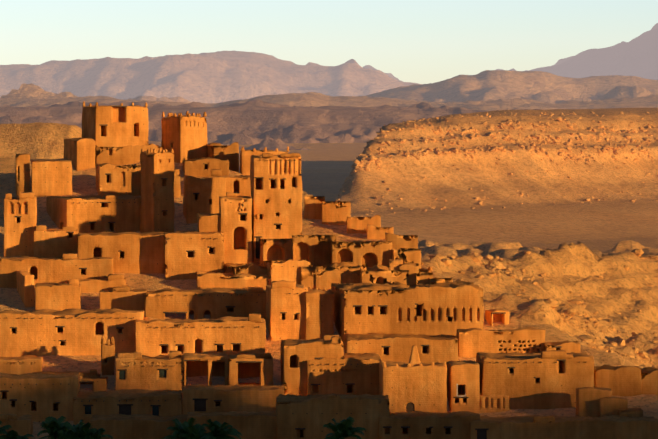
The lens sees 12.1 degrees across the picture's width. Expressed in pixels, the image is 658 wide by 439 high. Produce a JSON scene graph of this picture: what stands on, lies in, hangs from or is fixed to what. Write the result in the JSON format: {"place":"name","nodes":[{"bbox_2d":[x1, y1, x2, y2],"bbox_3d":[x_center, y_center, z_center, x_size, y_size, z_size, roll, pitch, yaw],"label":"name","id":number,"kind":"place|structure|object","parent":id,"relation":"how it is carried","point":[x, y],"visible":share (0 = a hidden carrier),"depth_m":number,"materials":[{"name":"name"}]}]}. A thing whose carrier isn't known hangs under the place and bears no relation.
{"place":"outdoors","nodes":[
{"label":"outdoors","id":0,"kind":"place"},
{"bbox_2d":[0,122,81,159],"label":"pale hill","id":1,"kind":"structure","parent":0,"point":[38,140],"depth_m":628.63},
{"bbox_2d":[95,143,161,166],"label":"building","id":2,"kind":"structure","parent":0,"point":[127,154],"depth_m":471.10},
{"bbox_2d":[186,238,217,251],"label":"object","id":3,"kind":"structure","parent":0,"point":[194,250],"depth_m":424.68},
{"bbox_2d":[0,50,421,102],"bbox_3d":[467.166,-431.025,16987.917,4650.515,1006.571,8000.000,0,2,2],"label":"mountain","id":4,"kind":"structure","parent":0,"point":[218,77],"depth_m":16026.55,"materials":[{"name":"stone"}]},
{"bbox_2d":[0,158,657,438],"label":"ground","id":5,"kind":"structure","parent":0,"point":[500,294],"depth_m":441.74,"materials":[{"name":"brown soil"}]},
{"bbox_2d":[0,421,11,438],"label":"date palm","id":6,"kind":"object","parent":5,"relation":"on","point":[3,429],"visible":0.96,"depth_m":355.00,"materials":[{"name":"green plant"}]},
{"bbox_2d":[0,414,32,438],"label":"building","id":7,"kind":"structure","parent":5,"relation":"on","point":[22,425],"depth_m":368.79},
{"bbox_2d":[0,430,34,438],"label":"date palm","id":8,"kind":"object","parent":5,"relation":"on","point":[12,434],"visible":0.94,"depth_m":354.35,"materials":[{"name":"green plant"}]},
{"bbox_2d":[4,192,36,256],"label":"tower","id":9,"kind":"structure","parent":5,"relation":"on","point":[20,215],"depth_m":432.98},
{"bbox_2d":[0,355,42,374],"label":"building","id":10,"kind":"structure","parent":5,"relation":"on","point":[22,364],"depth_m":391.78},
{"bbox_2d":[16,271,34,306],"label":"building","id":11,"kind":"structure","parent":5,"relation":"on","point":[25,284],"depth_m":414.79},
{"bbox_2d":[0,372,79,421],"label":"house","id":12,"kind":"structure","parent":5,"relation":"on","point":[40,397],"depth_m":378.89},
{"bbox_2d":[37,416,71,438],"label":"date palm","id":13,"kind":"object","parent":5,"relation":"on","point":[54,427],"visible":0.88,"depth_m":351.41,"materials":[{"name":"green plant"}]},
{"bbox_2d":[0,256,112,287],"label":"long wall","id":14,"kind":"structure","parent":5,"relation":"on","point":[49,270],"depth_m":422.11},
{"bbox_2d":[62,253,86,268],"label":"building","id":15,"kind":"structure","parent":14,"relation":"on","point":[68,256],"depth_m":422.66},
{"bbox_2d":[35,279,80,310],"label":"lit block","id":16,"kind":"structure","parent":5,"relation":"on","point":[56,296],"depth_m":412.89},
{"bbox_2d":[33,371,100,383],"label":"lit wall","id":17,"kind":"structure","parent":5,"relation":"on","point":[86,374],"depth_m":390.26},
{"bbox_2d":[0,308,143,356],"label":"building","id":18,"kind":"structure","parent":5,"relation":"on","point":[41,334],"depth_m":398.60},
{"bbox_2d":[6,317,133,340],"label":"roof beams","id":19,"kind":"structure","parent":18,"relation":"on","point":[72,317],"depth_m":398.50,"materials":[{"name":"brown wood"}]},
{"bbox_2d":[58,421,96,438],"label":"date palm","id":20,"kind":"object","parent":5,"relation":"on","point":[79,434],"visible":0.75,"depth_m":349.51,"materials":[{"name":"green plant"}]},
{"bbox_2d":[80,376,107,391],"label":"building","id":21,"kind":"structure","parent":5,"relation":"on","point":[99,384],"depth_m":387.26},
{"bbox_2d":[75,425,113,438],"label":"date palm","id":22,"kind":"object","parent":5,"relation":"on","point":[98,433],"visible":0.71,"depth_m":349.32,"materials":[{"name":"green plant"}]},
{"bbox_2d":[79,274,125,292],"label":"building","id":23,"kind":"structure","parent":5,"relation":"on","point":[110,282],"depth_m":419.99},
{"bbox_2d":[96,163,140,195],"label":"building","id":24,"kind":"structure","parent":5,"relation":"on","point":[116,180],"depth_m":456.95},
{"bbox_2d":[99,289,146,313],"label":"building","id":25,"kind":"structure","parent":5,"relation":"on","point":[135,299],"depth_m":412.11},
{"bbox_2d":[112,287,129,291],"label":"building","id":26,"kind":"structure","parent":25,"relation":"attached to","point":[121,289],"depth_m":412.15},
{"bbox_2d":[73,389,181,424],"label":"house","id":27,"kind":"structure","parent":5,"relation":"on","point":[87,406],"depth_m":378.23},
{"bbox_2d":[90,414,187,438],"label":"house","id":28,"kind":"structure","parent":5,"relation":"on","point":[134,426],"depth_m":368.52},
{"bbox_2d":[135,313,265,356],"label":"building","id":29,"kind":"structure","parent":5,"relation":"on","point":[228,335],"depth_m":396.86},
{"bbox_2d":[207,142,238,171],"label":"building","id":30,"kind":"structure","parent":5,"relation":"on","point":[230,153],"depth_m":471.08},
{"bbox_2d":[203,169,250,195],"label":"building","id":31,"kind":"structure","parent":5,"relation":"on","point":[240,185],"depth_m":456.38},
{"bbox_2d":[200,286,265,288],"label":"roof band","id":32,"kind":"object","parent":5,"relation":"on","point":[223,287],"visible":0.02,"depth_m":419.42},
{"bbox_2d":[226,262,261,272],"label":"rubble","id":33,"kind":"object","parent":5,"relation":"on","point":[229,266],"visible":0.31,"depth_m":425.47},
{"bbox_2d":[228,353,272,385],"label":"mud-brick building","id":34,"kind":"structure","parent":5,"relation":"on","point":[252,365],"depth_m":385.88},
{"bbox_2d":[240,146,288,174],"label":"building","id":35,"kind":"structure","parent":5,"relation":"on","point":[245,156],"depth_m":466.90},
{"bbox_2d":[250,153,301,261],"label":"tower","id":36,"kind":"structure","parent":5,"relation":"on","point":[276,187],"depth_m":429.58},
{"bbox_2d":[263,259,310,284],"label":"building","id":37,"kind":"structure","parent":5,"relation":"on","point":[288,270],"depth_m":420.53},
{"bbox_2d":[280,335,343,395],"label":"block","id":38,"kind":"structure","parent":5,"relation":"on","point":[296,355],"depth_m":384.50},
{"bbox_2d":[304,196,324,218],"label":"building","id":39,"kind":"structure","parent":5,"relation":"on","point":[312,207],"depth_m":447.41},
{"bbox_2d":[305,289,333,339],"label":"building","id":40,"kind":"structure","parent":5,"relation":"on","point":[319,316],"depth_m":402.61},
{"bbox_2d":[224,258,436,290],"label":"rubble stones","id":41,"kind":"object","parent":5,"relation":"on","point":[429,269],"visible":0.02,"depth_m":425.80,"materials":[{"name":"brown stone"}]},
{"bbox_2d":[300,261,365,289],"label":"building","id":42,"kind":"structure","parent":5,"relation":"on","point":[308,277],"depth_m":420.58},
{"bbox_2d":[307,352,380,394],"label":"mud-brick building","id":43,"kind":"structure","parent":5,"relation":"on","point":[354,374],"depth_m":384.12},
{"bbox_2d":[323,416,365,438],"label":"date palm","id":44,"kind":"object","parent":5,"relation":"on","point":[343,429],"visible":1,"depth_m":348.07,"materials":[{"name":"green plant"}]},
{"bbox_2d":[367,225,393,238],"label":"building","id":45,"kind":"structure","parent":5,"relation":"on","point":[373,232],"depth_m":438.87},
{"bbox_2d":[359,265,427,284],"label":"building","id":46,"kind":"structure","parent":5,"relation":"on","point":[374,273],"depth_m":419.18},
{"bbox_2d":[389,259,402,269],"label":"stepped wall","id":47,"kind":"structure","parent":5,"relation":"on","point":[393,264],"depth_m":419.85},
{"bbox_2d":[343,333,457,363],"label":"block","id":48,"kind":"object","parent":5,"relation":"on","point":[441,348],"visible":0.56,"depth_m":394.63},
{"bbox_2d":[331,280,483,341],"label":"arcade block","id":49,"kind":"structure","parent":5,"relation":"on","point":[448,308],"depth_m":402.21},
{"bbox_2d":[399,263,418,284],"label":"building","id":50,"kind":"structure","parent":5,"relation":"on","point":[413,268],"depth_m":419.38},
{"bbox_2d":[416,273,432,284],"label":"building","id":51,"kind":"structure","parent":5,"relation":"on","point":[423,278],"depth_m":418.49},
{"bbox_2d":[379,411,480,438],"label":"lower buildings","id":52,"kind":"structure","parent":5,"relation":"on","point":[425,425],"depth_m":367.59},
{"bbox_2d":[430,278,451,284],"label":"stepped wall","id":53,"kind":"structure","parent":5,"relation":"on","point":[437,280],"depth_m":417.46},
{"bbox_2d":[446,360,479,412],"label":"building","id":54,"kind":"structure","parent":5,"relation":"on","point":[463,387],"depth_m":380.04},
{"bbox_2d":[478,393,508,412],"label":"niche block","id":55,"kind":"structure","parent":5,"relation":"on","point":[492,403],"depth_m":380.41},
{"bbox_2d":[485,309,508,325],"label":"building","id":56,"kind":"structure","parent":5,"relation":"on","point":[492,316],"depth_m":407.80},
{"bbox_2d":[456,327,545,356],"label":"mud-brick building","id":57,"kind":"structure","parent":5,"relation":"on","point":[472,342],"depth_m":397.15,"materials":[{"name":"beige brick"}]},
{"bbox_2d":[476,350,593,409],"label":"block","id":58,"kind":"structure","parent":5,"relation":"on","point":[553,379],"depth_m":381.18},
{"bbox_2d":[428,247,657,367],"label":"flank rubble rocks","id":59,"kind":"object","parent":5,"relation":"on","point":[553,303],"visible":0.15,"depth_m":433.71,"materials":[{"name":"beige stone"}]},
{"bbox_2d":[470,415,657,438],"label":"wall","id":60,"kind":"structure","parent":5,"relation":"on","point":[564,427],"depth_m":367.56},
{"bbox_2d":[575,387,611,417],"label":"building","id":61,"kind":"structure","parent":5,"relation":"on","point":[587,401],"depth_m":375.78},
{"bbox_2d":[599,397,627,416],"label":"building","id":62,"kind":"structure","parent":5,"relation":"on","point":[608,406],"depth_m":374.70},
{"bbox_2d":[594,364,641,395],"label":"building","id":63,"kind":"structure","parent":5,"relation":"on","point":[622,381],"depth_m":384.65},
{"bbox_2d":[618,407,642,416],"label":"building","id":64,"kind":"structure","parent":5,"relation":"on","point":[634,412],"depth_m":373.84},
{"bbox_2d":[640,367,657,395],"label":"building","id":65,"kind":"structure","parent":5,"relation":"on","point":[649,378],"depth_m":385.12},
{"bbox_2d":[0,83,657,110],"bbox_3d":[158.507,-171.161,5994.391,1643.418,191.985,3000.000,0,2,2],"label":"ridge","id":66,"kind":"structure","parent":0,"point":[26,95],"depth_m":5927.35,"materials":[{"name":"stone"}]},
{"bbox_2d":[0,0,657,83],"label":"sky","id":67,"kind":"structure","parent":0,"point":[414,41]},
{"bbox_2d":[127,70,657,103],"bbox_3d":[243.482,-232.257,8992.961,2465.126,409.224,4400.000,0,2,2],"label":"ridge","id":68,"kind":"structure","parent":0,"point":[541,86],"depth_m":8714.78,"materials":[{"name":"stone"}]},
{"bbox_2d":[148,141,657,312],"bbox_3d":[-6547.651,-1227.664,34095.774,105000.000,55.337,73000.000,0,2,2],"label":"ground sheet","id":69,"kind":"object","parent":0,"point":[332,153],"depth_m":2382.80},
{"bbox_2d":[15,153,29,196],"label":"tower","id":70,"kind":"structure","parent":69,"relation":"on","point":[22,177],"depth_m":457.85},
{"bbox_2d":[31,160,71,196],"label":"building","id":71,"kind":"structure","parent":69,"relation":"on","point":[51,178],"depth_m":457.45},
{"bbox_2d":[34,225,77,258],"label":"building","id":72,"kind":"structure","parent":69,"relation":"on","point":[53,243],"depth_m":431.94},
{"bbox_2d":[56,419,84,438],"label":"date palm","id":73,"kind":"object","parent":69,"relation":"on","point":[81,423],"visible":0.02,"depth_m":355.42,"materials":[{"name":"green plant"}]},
{"bbox_2d":[63,137,95,170],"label":"building","id":74,"kind":"structure","parent":69,"relation":"on","point":[79,153],"depth_m":469.43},
{"bbox_2d":[46,195,140,232],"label":"building","id":75,"kind":"structure","parent":69,"relation":"on","point":[62,212],"depth_m":441.72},
{"bbox_2d":[73,195,140,222],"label":"kasbah flat roof parapet","id":76,"kind":"structure","parent":75,"relation":"attached to","point":[110,196],"depth_m":441.54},
{"bbox_2d":[101,336,114,375],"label":"turret","id":77,"kind":"object","parent":69,"relation":"on","point":[107,357],"visible":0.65,"depth_m":392.02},
{"bbox_2d":[82,101,148,154],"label":"tower","id":78,"kind":"structure","parent":69,"relation":"on","point":[120,125],"depth_m":472.28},
{"bbox_2d":[77,231,164,273],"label":"building","id":79,"kind":"structure","parent":69,"relation":"on","point":[143,253],"depth_m":426.75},
{"bbox_2d":[115,351,183,390],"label":"shutter house","id":80,"kind":"structure","parent":69,"relation":"on","point":[141,371],"depth_m":387.05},
{"bbox_2d":[140,147,174,232],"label":"tower","id":81,"kind":"structure","parent":69,"relation":"on","point":[157,209],"depth_m":440.85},
{"bbox_2d":[174,169,180,196],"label":"building","id":82,"kind":"structure","parent":69,"relation":"on","point":[177,190],"depth_m":456.87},
{"bbox_2d":[162,417,199,438],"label":"date palm","id":83,"kind":"object","parent":69,"relation":"on","point":[179,429],"visible":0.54,"depth_m":354.10,"materials":[{"name":"green plant"}]},
{"bbox_2d":[161,111,207,162],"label":"tower","id":84,"kind":"structure","parent":69,"relation":"on","point":[184,137],"depth_m":473.67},
{"bbox_2d":[164,231,223,279],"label":"building","id":85,"kind":"structure","parent":69,"relation":"on","point":[181,263],"depth_m":424.77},
{"bbox_2d":[180,421,216,438],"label":"date palm","id":86,"kind":"object","parent":69,"relation":"on","point":[199,432],"visible":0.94,"depth_m":351.79,"materials":[{"name":"green plant"}]},
{"bbox_2d":[183,175,225,223],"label":"building","id":87,"kind":"structure","parent":69,"relation":"on","point":[201,195],"depth_m":446.10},
{"bbox_2d":[145,288,265,319],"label":"mud-brick building","id":88,"kind":"structure","parent":69,"relation":"on","point":[201,303],"depth_m":409.58,"materials":[{"name":"beige brick"}]},
{"bbox_2d":[159,287,262,312],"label":"wooden beams","id":89,"kind":"structure","parent":88,"relation":"attached to","point":[254,289],"depth_m":409.75,"materials":[{"name":"brown wood"}]},
{"bbox_2d":[183,353,228,385],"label":"porch block","id":90,"kind":"structure","parent":69,"relation":"on","point":[209,365],"depth_m":390.19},
{"bbox_2d":[183,157,228,176],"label":"building","id":91,"kind":"structure","parent":69,"relation":"on","point":[201,167],"depth_m":465.19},
{"bbox_2d":[197,213,220,231],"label":"building","id":92,"kind":"structure","parent":69,"relation":"on","point":[208,222],"depth_m":427.75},
{"bbox_2d":[202,419,241,438],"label":"date palm","id":93,"kind":"object","parent":69,"relation":"on","point":[219,430],"visible":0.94,"depth_m":351.79,"materials":[{"name":"green plant"}]},
{"bbox_2d":[182,384,283,414],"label":"building","id":94,"kind":"structure","parent":69,"relation":"on","point":[246,398],"depth_m":379.23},
{"bbox_2d":[193,399,221,410],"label":"window","id":95,"kind":"structure","parent":94,"relation":"on","point":[199,404],"depth_m":379.20,"materials":[{"name":"black"}]},
{"bbox_2d":[196,271,269,289],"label":"building","id":96,"kind":"structure","parent":69,"relation":"on","point":[220,280],"depth_m":420.12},
{"bbox_2d":[219,192,251,270],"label":"tower","id":97,"kind":"structure","parent":69,"relation":"on","point":[235,211],"depth_m":427.75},
{"bbox_2d":[187,410,299,438],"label":"building","id":98,"kind":"structure","parent":69,"relation":"on","point":[255,425],"depth_m":368.27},
{"bbox_2d":[232,263,266,275],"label":"rubble","id":99,"kind":"object","parent":69,"relation":"on","point":[252,269],"visible":0.31,"depth_m":421.88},
{"bbox_2d":[0,99,541,149],"bbox_3d":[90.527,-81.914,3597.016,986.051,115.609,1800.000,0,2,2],"label":"hills","id":100,"kind":"structure","parent":69,"relation":"on","point":[256,124],"depth_m":3457.49,"materials":[{"name":"stone"}]},
{"bbox_2d":[260,238,291,263],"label":"building","id":101,"kind":"structure","parent":69,"relation":"on","point":[274,249],"depth_m":427.87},
{"bbox_2d":[266,280,307,340],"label":"tower","id":102,"kind":"structure","parent":69,"relation":"on","point":[285,310],"depth_m":402.87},
{"bbox_2d":[291,235,335,266],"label":"building","id":103,"kind":"structure","parent":69,"relation":"on","point":[315,250],"depth_m":426.51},
{"bbox_2d":[276,393,389,438],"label":"building","id":104,"kind":"structure","parent":69,"relation":"on","point":[308,416],"depth_m":367.81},
{"bbox_2d":[322,201,350,224],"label":"building","id":105,"kind":"structure","parent":69,"relation":"on","point":[336,212],"depth_m":445.25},
{"bbox_2d":[315,270,383,289],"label":"building","id":106,"kind":"structure","parent":69,"relation":"on","point":[326,279],"depth_m":420.38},
{"bbox_2d":[331,241,392,267],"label":"building","id":107,"kind":"structure","parent":69,"relation":"on","point":[367,254],"depth_m":424.54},
{"bbox_2d":[346,215,380,233],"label":"building","id":108,"kind":"structure","parent":69,"relation":"on","point":[356,225],"depth_m":441.52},
{"bbox_2d":[385,233,417,248],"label":"building","id":109,"kind":"structure","parent":69,"relation":"on","point":[404,241],"depth_m":434.26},
{"bbox_2d":[392,248,420,269],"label":"ruin block","id":110,"kind":"structure","parent":69,"relation":"on","point":[409,255],"depth_m":424.09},
{"bbox_2d":[379,346,446,412],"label":"gate block","id":111,"kind":"structure","parent":69,"relation":"on","point":[414,384],"depth_m":378.45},
{"bbox_2d":[239,108,657,251],"bbox_3d":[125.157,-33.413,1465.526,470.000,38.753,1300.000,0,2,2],"label":"plateau","id":112,"kind":"structure","parent":69,"relation":"on","point":[605,225],"depth_m":1039.02,"materials":[{"name":"brown stone"}]},
{"bbox_2d":[335,111,657,216],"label":"mesa ledge rocks","id":113,"kind":"object","parent":112,"relation":"on","point":[516,125],"visible":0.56,"depth_m":1081.75,"materials":[{"name":"stone"}]},
{"bbox_2d":[545,341,579,352],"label":"building","id":114,"kind":"structure","parent":69,"relation":"on","point":[570,346],"depth_m":396.06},
{"bbox_2d":[363,23,657,79],"bbox_3d":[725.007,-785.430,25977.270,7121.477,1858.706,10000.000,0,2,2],"label":"mountain","id":115,"kind":"structure","parent":0,"point":[637,56],"depth_m":25284.28,"materials":[{"name":"stone"}]}
]}

